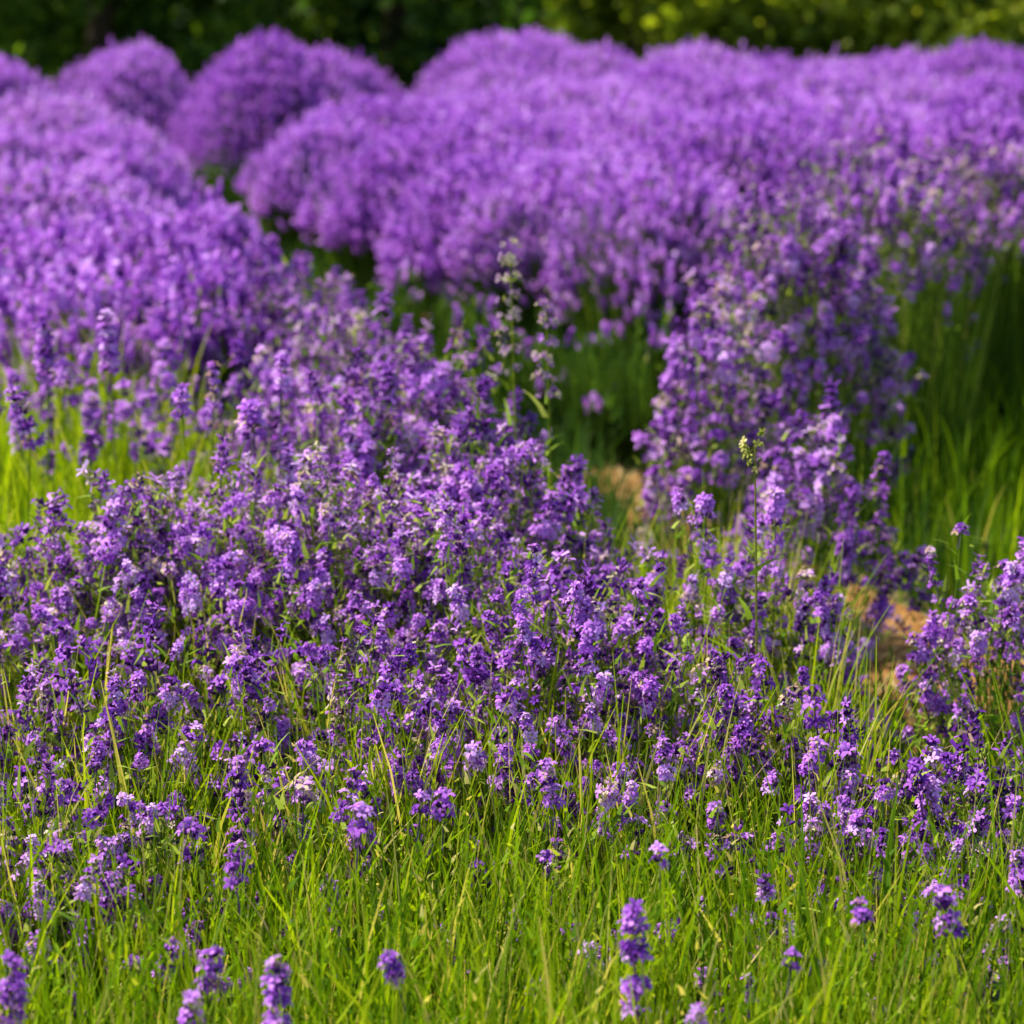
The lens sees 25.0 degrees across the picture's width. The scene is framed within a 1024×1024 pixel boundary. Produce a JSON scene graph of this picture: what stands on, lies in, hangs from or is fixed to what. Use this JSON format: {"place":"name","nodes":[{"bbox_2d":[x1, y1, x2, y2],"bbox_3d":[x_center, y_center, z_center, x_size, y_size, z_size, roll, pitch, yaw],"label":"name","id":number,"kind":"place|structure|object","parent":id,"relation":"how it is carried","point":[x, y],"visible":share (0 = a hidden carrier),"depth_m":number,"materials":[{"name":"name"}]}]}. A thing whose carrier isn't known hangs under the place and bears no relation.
{"place":"outdoors","nodes":[
{"label":"outdoors","id":0,"kind":"place"},
{"bbox_2d":[0,69,1023,1023],"bbox_3d":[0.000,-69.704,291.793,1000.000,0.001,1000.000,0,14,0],"label":"ground","id":1,"kind":"structure","parent":0,"point":[904,603],"depth_m":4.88,"materials":[{"name":"plant"}]},
{"bbox_2d":[0,949,29,1023],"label":"lavender stalk","id":2,"kind":"object","parent":1,"relation":"on","point":[17,975],"visible":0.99,"depth_m":2.02,"materials":[{"name":"purple plant"}]},
{"bbox_2d":[0,53,55,100],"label":"lavender bush","id":3,"kind":"object","parent":1,"relation":"on","point":[15,78],"visible":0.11,"depth_m":11.12,"materials":[{"name":"purple plant"}]},
{"bbox_2d":[0,109,80,172],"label":"lavender bush","id":4,"kind":"object","parent":1,"relation":"on","point":[18,142],"visible":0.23,"depth_m":8.84,"materials":[{"name":"purple plant"}]},
{"bbox_2d":[32,314,59,526],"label":"lavender stalk","id":5,"kind":"object","parent":1,"relation":"on","point":[45,336],"visible":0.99,"depth_m":3.66,"materials":[{"name":"purple plant"}]},
{"bbox_2d":[0,0,109,93],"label":"woodland tree","id":6,"kind":"object","parent":1,"relation":"on","point":[21,17],"visible":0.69,"depth_m":18.79,"materials":[{"name":"green plant"}]},
{"bbox_2d":[0,85,114,145],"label":"lavender bush","id":7,"kind":"object","parent":1,"relation":"on","point":[61,113],"visible":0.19,"depth_m":10.43,"materials":[{"name":"purple plant"}]},
{"bbox_2d":[0,205,151,377],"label":"lavender bush","id":8,"kind":"object","parent":1,"relation":"on","point":[22,251],"visible":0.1,"depth_m":5.68,"materials":[{"name":"purple plant"}]},
{"bbox_2d":[0,148,183,235],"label":"lavender bush","id":9,"kind":"object","parent":1,"relation":"on","point":[39,193],"visible":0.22,"depth_m":7.05,"materials":[{"name":"purple plant"}]},
{"bbox_2d":[0,622,197,912],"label":"lavender bush","id":10,"kind":"object","parent":1,"relation":"on","point":[39,662],"visible":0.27,"depth_m":2.74,"materials":[{"name":"purple plant"}]},
{"bbox_2d":[0,752,198,1023],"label":"lavender bush","id":11,"kind":"object","parent":1,"relation":"on","point":[46,787],"visible":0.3,"depth_m":2.43,"materials":[{"name":"purple plant"}]},
{"bbox_2d":[0,343,214,522],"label":"lavender bush","id":12,"kind":"object","parent":1,"relation":"on","point":[63,370],"visible":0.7,"depth_m":4.12,"materials":[{"name":"purple plant"}]},
{"bbox_2d":[96,308,122,487],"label":"lavender stalk","id":13,"kind":"object","parent":1,"relation":"on","point":[107,337],"visible":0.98,"depth_m":3.69,"materials":[{"name":"purple plant"}]},
{"bbox_2d":[0,469,220,751],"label":"lavender bush","id":14,"kind":"object","parent":1,"relation":"on","point":[107,550],"visible":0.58,"depth_m":3.07,"materials":[{"name":"purple plant"}]},
{"bbox_2d":[0,838,232,1023],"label":"lavender bush","id":15,"kind":"object","parent":1,"relation":"on","point":[83,896],"visible":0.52,"depth_m":2.30,"materials":[{"name":"purple plant"}]},
{"bbox_2d":[34,102,207,204],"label":"lavender bush","id":16,"kind":"object","parent":1,"relation":"on","point":[88,142],"visible":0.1,"depth_m":8.99,"materials":[{"name":"purple plant"}]},
{"bbox_2d":[0,246,245,457],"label":"lavender bush","id":17,"kind":"object","parent":1,"relation":"on","point":[85,304],"visible":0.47,"depth_m":5.00,"materials":[{"name":"purple plant"}]},
{"bbox_2d":[0,0,248,94],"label":"woodland tree","id":18,"kind":"object","parent":1,"relation":"on","point":[95,36],"visible":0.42,"depth_m":19.95,"materials":[{"name":"green plant"}]},
{"bbox_2d":[53,33,198,162],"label":"lavender bush","id":19,"kind":"object","parent":1,"relation":"on","point":[147,81],"visible":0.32,"depth_m":12.04,"materials":[{"name":"purple plant"}]},
{"bbox_2d":[0,720,257,976],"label":"lavender bush","id":20,"kind":"object","parent":1,"relation":"on","point":[97,752],"visible":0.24,"depth_m":2.54,"materials":[{"name":"purple plant"}]},
{"bbox_2d":[87,132,202,215],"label":"lavender bush","id":21,"kind":"object","parent":1,"relation":"on","point":[158,174],"visible":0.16,"depth_m":7.76,"materials":[{"name":"purple plant"}]},
{"bbox_2d":[50,196,260,305],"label":"lavender bush","id":22,"kind":"object","parent":1,"relation":"on","point":[163,240],"visible":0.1,"depth_m":5.93,"materials":[{"name":"purple plant"}]},
{"bbox_2d":[14,800,308,1009],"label":"lavender bush","id":23,"kind":"object","parent":1,"relation":"on","point":[149,830],"visible":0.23,"depth_m":2.42,"materials":[{"name":"purple plant"}]},
{"bbox_2d":[0,600,361,931],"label":"lavender bush","id":24,"kind":"object","parent":1,"relation":"on","point":[174,701],"visible":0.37,"depth_m":2.75,"materials":[{"name":"purple plant"}]},
{"bbox_2d":[81,240,297,510],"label":"lavender bush","id":25,"kind":"object","parent":1,"relation":"on","point":[196,302],"visible":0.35,"depth_m":4.99,"materials":[{"name":"purple plant"}]},
{"bbox_2d":[17,433,372,742],"bbox_3d":[-0.419,0.197,3.194,0.516,0.608,0.550,0,14,0],"label":"lavender bush","id":26,"kind":"object","parent":1,"relation":"on","point":[202,539],"visible":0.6,"depth_m":3.12,"materials":[{"name":"purple plant"}]},
{"bbox_2d":[60,338,357,499],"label":"lavender bush","id":27,"kind":"object","parent":1,"relation":"on","point":[272,401],"visible":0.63,"depth_m":4.14,"materials":[{"name":"purple plant"}]},
{"bbox_2d":[185,144,258,212],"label":"lavender bush","id":28,"kind":"object","parent":1,"relation":"on","point":[212,175],"visible":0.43,"depth_m":11.28,"materials":[{"name":"green plant"}]},
{"bbox_2d":[160,178,307,327],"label":"lavender bush","id":29,"kind":"object","parent":1,"relation":"on","point":[230,228],"visible":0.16,"depth_m":6.24,"materials":[{"name":"purple plant"}]},
{"bbox_2d":[158,26,340,199],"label":"lavender bush","id":30,"kind":"object","parent":1,"relation":"on","point":[232,94],"visible":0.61,"depth_m":11.58,"materials":[{"name":"purple plant"}]},
{"bbox_2d":[120,728,397,1002],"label":"lavender bush","id":31,"kind":"object","parent":1,"relation":"on","point":[302,783],"visible":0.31,"depth_m":2.49,"materials":[{"name":"purple plant"}]},
{"bbox_2d":[161,0,377,85],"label":"woodland tree","id":32,"kind":"object","parent":1,"relation":"on","point":[263,14],"visible":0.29,"depth_m":18.92,"materials":[{"name":"green plant"}]},
{"bbox_2d":[260,955,292,1023],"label":"lavender stalk","id":33,"kind":"object","parent":1,"relation":"on","point":[276,983],"visible":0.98,"depth_m":1.99,"materials":[{"name":"purple plant"}]},
{"bbox_2d":[182,251,397,495],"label":"lavender bush","id":34,"kind":"object","parent":1,"relation":"on","point":[344,307],"visible":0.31,"depth_m":4.99,"materials":[{"name":"purple plant"}]},
{"bbox_2d":[243,103,389,273],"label":"lavender bush","id":35,"kind":"object","parent":1,"relation":"on","point":[317,139],"visible":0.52,"depth_m":9.13,"materials":[{"name":"purple plant"}]},
{"bbox_2d":[233,41,410,169],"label":"lavender bush","id":36,"kind":"object","parent":1,"relation":"on","point":[357,76],"visible":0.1,"depth_m":11.79,"materials":[{"name":"purple plant"}]},
{"bbox_2d":[161,437,507,728],"bbox_3d":[-0.264,0.196,3.184,0.487,0.613,0.523,7,15,25],"label":"lavender bush","id":37,"kind":"object","parent":1,"relation":"on","point":[287,545],"visible":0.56,"depth_m":3.07,"materials":[{"name":"purple plant"}]},
{"bbox_2d":[224,289,455,527],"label":"lavender bush","id":38,"kind":"object","parent":1,"relation":"on","point":[376,347],"visible":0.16,"depth_m":4.42,"materials":[{"name":"purple plant"}]},
{"bbox_2d":[134,599,557,944],"bbox_3d":[-0.207,0.347,2.827,0.478,0.489,0.499,11,17,37],"label":"lavender bush","id":39,"kind":"object","parent":1,"relation":"on","point":[383,697],"visible":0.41,"depth_m":2.73,"materials":[{"name":"purple plant"}]},
{"bbox_2d":[237,344,480,594],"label":"lavender bush","id":40,"kind":"object","parent":1,"relation":"on","point":[363,446],"visible":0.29,"depth_m":3.65,"materials":[{"name":"purple plant"}]},
{"bbox_2d":[233,87,494,201],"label":"lavender bush","id":41,"kind":"object","parent":1,"relation":"on","point":[403,112],"visible":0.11,"depth_m":9.66,"materials":[{"name":"purple plant"}]},
{"bbox_2d":[252,0,502,95],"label":"woodland tree","id":42,"kind":"object","parent":1,"relation":"on","point":[393,61],"visible":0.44,"depth_m":20.04,"materials":[{"name":"green plant"}]},
{"bbox_2d":[291,115,481,302],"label":"lavender bush","id":43,"kind":"object","parent":1,"relation":"on","point":[353,178],"visible":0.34,"depth_m":8.39,"materials":[{"name":"purple plant"}]},
{"bbox_2d":[301,257,488,370],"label":"lavender bush","id":44,"kind":"object","parent":1,"relation":"on","point":[407,298],"visible":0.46,"depth_m":6.94,"materials":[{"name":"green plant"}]},
{"bbox_2d":[255,320,552,544],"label":"lavender bush","id":45,"kind":"object","parent":1,"relation":"on","point":[422,404],"visible":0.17,"depth_m":3.97,"materials":[{"name":"purple plant"}]},
{"bbox_2d":[275,484,666,763],"bbox_3d":[-0.049,0.236,3.108,0.515,0.572,0.507,0,14,0],"label":"lavender bush","id":46,"kind":"object","parent":1,"relation":"on","point":[438,589],"visible":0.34,"depth_m":3.00,"materials":[{"name":"purple plant"}]},
{"bbox_2d":[315,103,636,251],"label":"lavender bush","id":47,"kind":"object","parent":1,"relation":"on","point":[542,131],"visible":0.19,"depth_m":8.37,"materials":[{"name":"purple plant"}]},
{"bbox_2d":[386,292,569,440],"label":"lavender bush","id":48,"kind":"object","parent":1,"relation":"on","point":[476,310],"visible":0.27,"depth_m":5.84,"materials":[{"name":"green plant"}]},
{"bbox_2d":[371,139,585,339],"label":"lavender bush","id":49,"kind":"object","parent":1,"relation":"on","point":[417,225],"visible":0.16,"depth_m":7.25,"materials":[{"name":"purple plant"}]},
{"bbox_2d":[431,55,553,99],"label":"lavender bush","id":50,"kind":"object","parent":1,"relation":"on","point":[479,77],"visible":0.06,"depth_m":10.78,"materials":[{"name":"purple plant"}]},
{"bbox_2d":[409,26,576,101],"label":"lavender bush","id":51,"kind":"object","parent":1,"relation":"on","point":[526,48],"visible":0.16,"depth_m":11.79,"materials":[{"name":"purple plant"}]},
{"bbox_2d":[412,78,574,122],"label":"lavender bush","id":52,"kind":"object","parent":1,"relation":"on","point":[486,103],"visible":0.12,"depth_m":10.05,"materials":[{"name":"purple plant"}]},
{"bbox_2d":[353,381,644,681],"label":"lavender bush","id":53,"kind":"object","parent":1,"relation":"on","point":[466,487],"visible":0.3,"depth_m":3.31,"materials":[{"name":"purple plant"}]},
{"bbox_2d":[373,0,627,77],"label":"woodland tree","id":54,"kind":"object","parent":1,"relation":"on","point":[521,14],"visible":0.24,"depth_m":18.96,"materials":[{"name":"green plant"}]},
{"bbox_2d":[312,576,704,926],"bbox_3d":[0.009,0.339,2.797,0.506,0.518,0.453,-5,15,-21],"label":"lavender bush","id":55,"kind":"object","parent":1,"relation":"on","point":[472,669],"visible":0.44,"depth_m":2.71,"materials":[{"name":"purple plant"}]},
{"bbox_2d":[0,0,1023,85],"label":"woods","id":56,"kind":"object","parent":1,"relation":"on","point":[367,9],"visible":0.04,"depth_m":21.81,"materials":[{"name":"green plant"}]},
{"bbox_2d":[492,237,536,531],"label":"flowering weed","id":57,"kind":"object","parent":1,"relation":"on","point":[510,316],"visible":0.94,"depth_m":3.65,"materials":[{"name":"green plant"}]},
{"bbox_2d":[435,294,643,458],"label":"lavender bush","id":58,"kind":"object","parent":1,"relation":"on","point":[538,387],"visible":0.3,"depth_m":5.84,"materials":[{"name":"green plant"}]},
{"bbox_2d":[439,138,645,373],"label":"lavender bush","id":59,"kind":"object","parent":1,"relation":"on","point":[535,192],"visible":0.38,"depth_m":6.98,"materials":[{"name":"purple plant"}]},
{"bbox_2d":[522,298,562,550],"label":"flowering weed","id":60,"kind":"object","parent":1,"relation":"on","point":[548,394],"visible":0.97,"depth_m":3.57,"materials":[{"name":"green plant"}]},
{"bbox_2d":[413,543,727,847],"bbox_3d":[0.058,0.299,2.865,0.393,0.565,0.368,-5,15,-20],"label":"lavender bush","id":61,"kind":"object","parent":1,"relation":"on","point":[589,637],"visible":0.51,"depth_m":2.80,"materials":[{"name":"purple plant"}]},
{"bbox_2d":[523,66,652,111],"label":"lavender bush","id":62,"kind":"object","parent":1,"relation":"on","point":[613,87],"visible":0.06,"depth_m":10.38,"materials":[{"name":"purple plant"}]},
{"bbox_2d":[544,37,643,85],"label":"lavender bush","id":63,"kind":"object","parent":1,"relation":"on","point":[580,60],"visible":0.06,"depth_m":11.56,"materials":[{"name":"purple plant"}]},
{"bbox_2d":[434,737,778,1023],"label":"lavender bush","id":64,"kind":"object","parent":1,"relation":"on","point":[610,790],"visible":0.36,"depth_m":2.47,"materials":[{"name":"purple plant"}]},
{"bbox_2d":[617,898,653,1023],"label":"lavender stalk","id":65,"kind":"object","parent":1,"relation":"on","point":[632,951],"visible":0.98,"depth_m":2.06,"materials":[{"name":"purple plant"}]},
{"bbox_2d":[540,293,734,471],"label":"lavender bush","id":66,"kind":"object","parent":1,"relation":"on","point":[649,370],"visible":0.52,"depth_m":5.70,"materials":[{"name":"green plant"}]},
{"bbox_2d":[550,81,729,148],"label":"lavender bush","id":67,"kind":"object","parent":1,"relation":"on","point":[628,119],"visible":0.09,"depth_m":8.92,"materials":[{"name":"purple plant"}]},
{"bbox_2d":[538,153,772,381],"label":"lavender bush","id":68,"kind":"object","parent":1,"relation":"on","point":[668,231],"visible":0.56,"depth_m":6.60,"materials":[{"name":"purple plant"}]},
{"bbox_2d":[535,0,786,63],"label":"leafy shrub","id":69,"kind":"object","parent":1,"relation":"on","point":[634,19],"visible":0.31,"depth_m":17.87,"materials":[{"name":"green plant"}]},
{"bbox_2d":[487,604,839,890],"bbox_3d":[0.203,0.349,2.831,0.511,0.483,0.491,0,14,0],"label":"lavender bush","id":70,"kind":"object","parent":1,"relation":"on","point":[717,669],"visible":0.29,"depth_m":2.70,"materials":[{"name":"purple plant"}]},
{"bbox_2d":[623,59,744,117],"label":"lavender bush","id":71,"kind":"object","parent":1,"relation":"on","point":[672,94],"visible":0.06,"depth_m":10.24,"materials":[{"name":"purple plant"}]},
{"bbox_2d":[609,487,791,760],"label":"lavender bush","id":72,"kind":"object","parent":1,"relation":"on","point":[652,582],"visible":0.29,"depth_m":3.09,"materials":[{"name":"purple plant"}]},
{"bbox_2d":[613,36,788,89],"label":"lavender bush","id":73,"kind":"object","parent":1,"relation":"on","point":[695,55],"visible":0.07,"depth_m":11.53,"materials":[{"name":"purple plant"}]},
{"bbox_2d":[632,258,833,614],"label":"lavender bush","id":74,"kind":"object","parent":1,"relation":"on","point":[727,410],"visible":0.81,"depth_m":4.20,"materials":[{"name":"purple plant"}]},
{"bbox_2d":[610,90,867,329],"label":"lavender bush","id":75,"kind":"object","parent":1,"relation":"on","point":[770,142],"visible":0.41,"depth_m":7.42,"materials":[{"name":"purple plant"}]},
{"bbox_2d":[682,63,819,119],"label":"lavender bush","id":76,"kind":"object","parent":1,"relation":"on","point":[738,92],"visible":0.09,"depth_m":10.04,"materials":[{"name":"purple plant"}]},
{"bbox_2d":[617,0,911,62],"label":"leafy shrub","id":77,"kind":"object","parent":1,"relation":"on","point":[820,32],"visible":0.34,"depth_m":17.92,"materials":[{"name":"green plant"}]},
{"bbox_2d":[656,484,890,776],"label":"lavender bush","id":78,"kind":"object","parent":1,"relation":"on","point":[825,614],"visible":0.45,"depth_m":3.12,"materials":[{"name":"purple plant"}]},
{"bbox_2d":[636,653,938,941],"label":"lavender bush","id":79,"kind":"object","parent":1,"relation":"on","point":[745,730],"visible":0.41,"depth_m":2.65,"materials":[{"name":"purple plant"}]},
{"bbox_2d":[652,159,927,551],"bbox_3d":[0.584,-0.335,4.911,0.569,0.828,0.588,0,14,0],"label":"lavender bush","id":80,"kind":"object","parent":1,"relation":"on","point":[803,360],"visible":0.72,"depth_m":4.80,"materials":[{"name":"purple plant"}]},
{"bbox_2d":[736,78,868,125],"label":"lavender bush","id":81,"kind":"object","parent":1,"relation":"on","point":[834,105],"visible":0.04,"depth_m":7.96,"materials":[{"name":"purple plant"}]},
{"bbox_2d":[670,803,950,1023],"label":"lavender bush","id":82,"kind":"object","parent":1,"relation":"on","point":[854,823],"visible":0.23,"depth_m":2.43,"materials":[{"name":"purple plant"}]},
{"bbox_2d":[696,378,946,689],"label":"lavender bush","id":83,"kind":"object","parent":1,"relation":"on","point":[817,502],"visible":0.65,"depth_m":3.75,"materials":[{"name":"purple plant"}]},
{"bbox_2d":[780,59,891,108],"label":"lavender bush","id":84,"kind":"object","parent":1,"relation":"on","point":[835,82],"visible":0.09,"depth_m":10.36,"materials":[{"name":"purple plant"}]},
{"bbox_2d":[752,144,1011,501],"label":"lavender bush","id":85,"kind":"object","parent":1,"relation":"on","point":[920,200],"visible":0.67,"depth_m":5.32,"materials":[{"name":"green plant"}]},
{"bbox_2d":[748,777,1023,973],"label":"lavender bush","id":86,"kind":"object","parent":1,"relation":"on","point":[883,788],"visible":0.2,"depth_m":2.50,"materials":[{"name":"purple plant"}]},
{"bbox_2d":[829,95,948,287],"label":"lavender bush","id":87,"kind":"object","parent":1,"relation":"on","point":[866,121],"visible":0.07,"depth_m":7.61,"materials":[{"name":"purple plant"}]},
{"bbox_2d":[776,105,1023,463],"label":"lavender bush","id":88,"kind":"object","parent":1,"relation":"on","point":[1003,169],"visible":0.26,"depth_m":5.70,"materials":[{"name":"purple plant"}]},
{"bbox_2d":[791,710,1023,977],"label":"lavender bush","id":89,"kind":"object","parent":1,"relation":"on","point":[928,782],"visible":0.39,"depth_m":2.57,"materials":[{"name":"purple plant"}]},
{"bbox_2d":[822,0,1023,59],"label":"leafy shrub","id":90,"kind":"object","parent":1,"relation":"on","point":[1000,21],"visible":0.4,"depth_m":17.77,"materials":[{"name":"green plant"}]},
{"bbox_2d":[853,65,995,117],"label":"lavender bush","id":91,"kind":"object","parent":1,"relation":"on","point":[921,89],"visible":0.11,"depth_m":10.03,"materials":[{"name":"purple plant"}]},
{"bbox_2d":[851,88,1023,302],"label":"lavender bush","id":92,"kind":"object","parent":1,"relation":"on","point":[991,119],"visible":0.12,"depth_m":7.06,"materials":[{"name":"purple plant"}]},
{"bbox_2d":[869,515,1023,883],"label":"lavender bush","id":93,"kind":"object","parent":1,"relation":"on","point":[972,640],"visible":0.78,"depth_m":3.04,"materials":[{"name":"purple plant"}]},
{"bbox_2d":[880,136,1023,466],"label":"lavender bush","id":94,"kind":"object","parent":1,"relation":"on","point":[1010,350],"visible":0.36,"depth_m":5.67,"materials":[{"name":"purple plant"}]},
{"bbox_2d":[923,879,987,1023],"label":"lavender stalk","id":95,"kind":"object","parent":1,"relation":"on","point":[945,901],"visible":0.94,"depth_m":2.16,"materials":[{"name":"purple plant"}]},
{"bbox_2d":[889,838,1023,1023],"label":"lavender bush","id":96,"kind":"object","parent":1,"relation":"on","point":[959,848],"visible":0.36,"depth_m":2.39,"materials":[{"name":"purple plant"}]},
{"bbox_2d":[907,34,1023,100],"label":"lavender bush","id":97,"kind":"object","parent":1,"relation":"on","point":[980,58],"visible":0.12,"depth_m":11.25,"materials":[{"name":"purple plant"}]},
{"bbox_2d":[922,65,1023,119],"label":"lavender bush","id":98,"kind":"object","parent":1,"relation":"on","point":[1013,93],"visible":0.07,"depth_m":9.88,"materials":[{"name":"purple plant"}]},
{"bbox_2d":[420,310,1023,770],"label":"path","id":99,"kind":"structure","parent":0,"point":[900,640],"depth_m":4.29,"materials":[{"name":"brown soil"}]},
{"bbox_2d":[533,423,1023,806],"bbox_3d":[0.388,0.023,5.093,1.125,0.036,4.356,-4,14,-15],"label":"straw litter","id":100,"kind":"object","parent":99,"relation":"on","point":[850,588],"visible":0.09,"depth_m":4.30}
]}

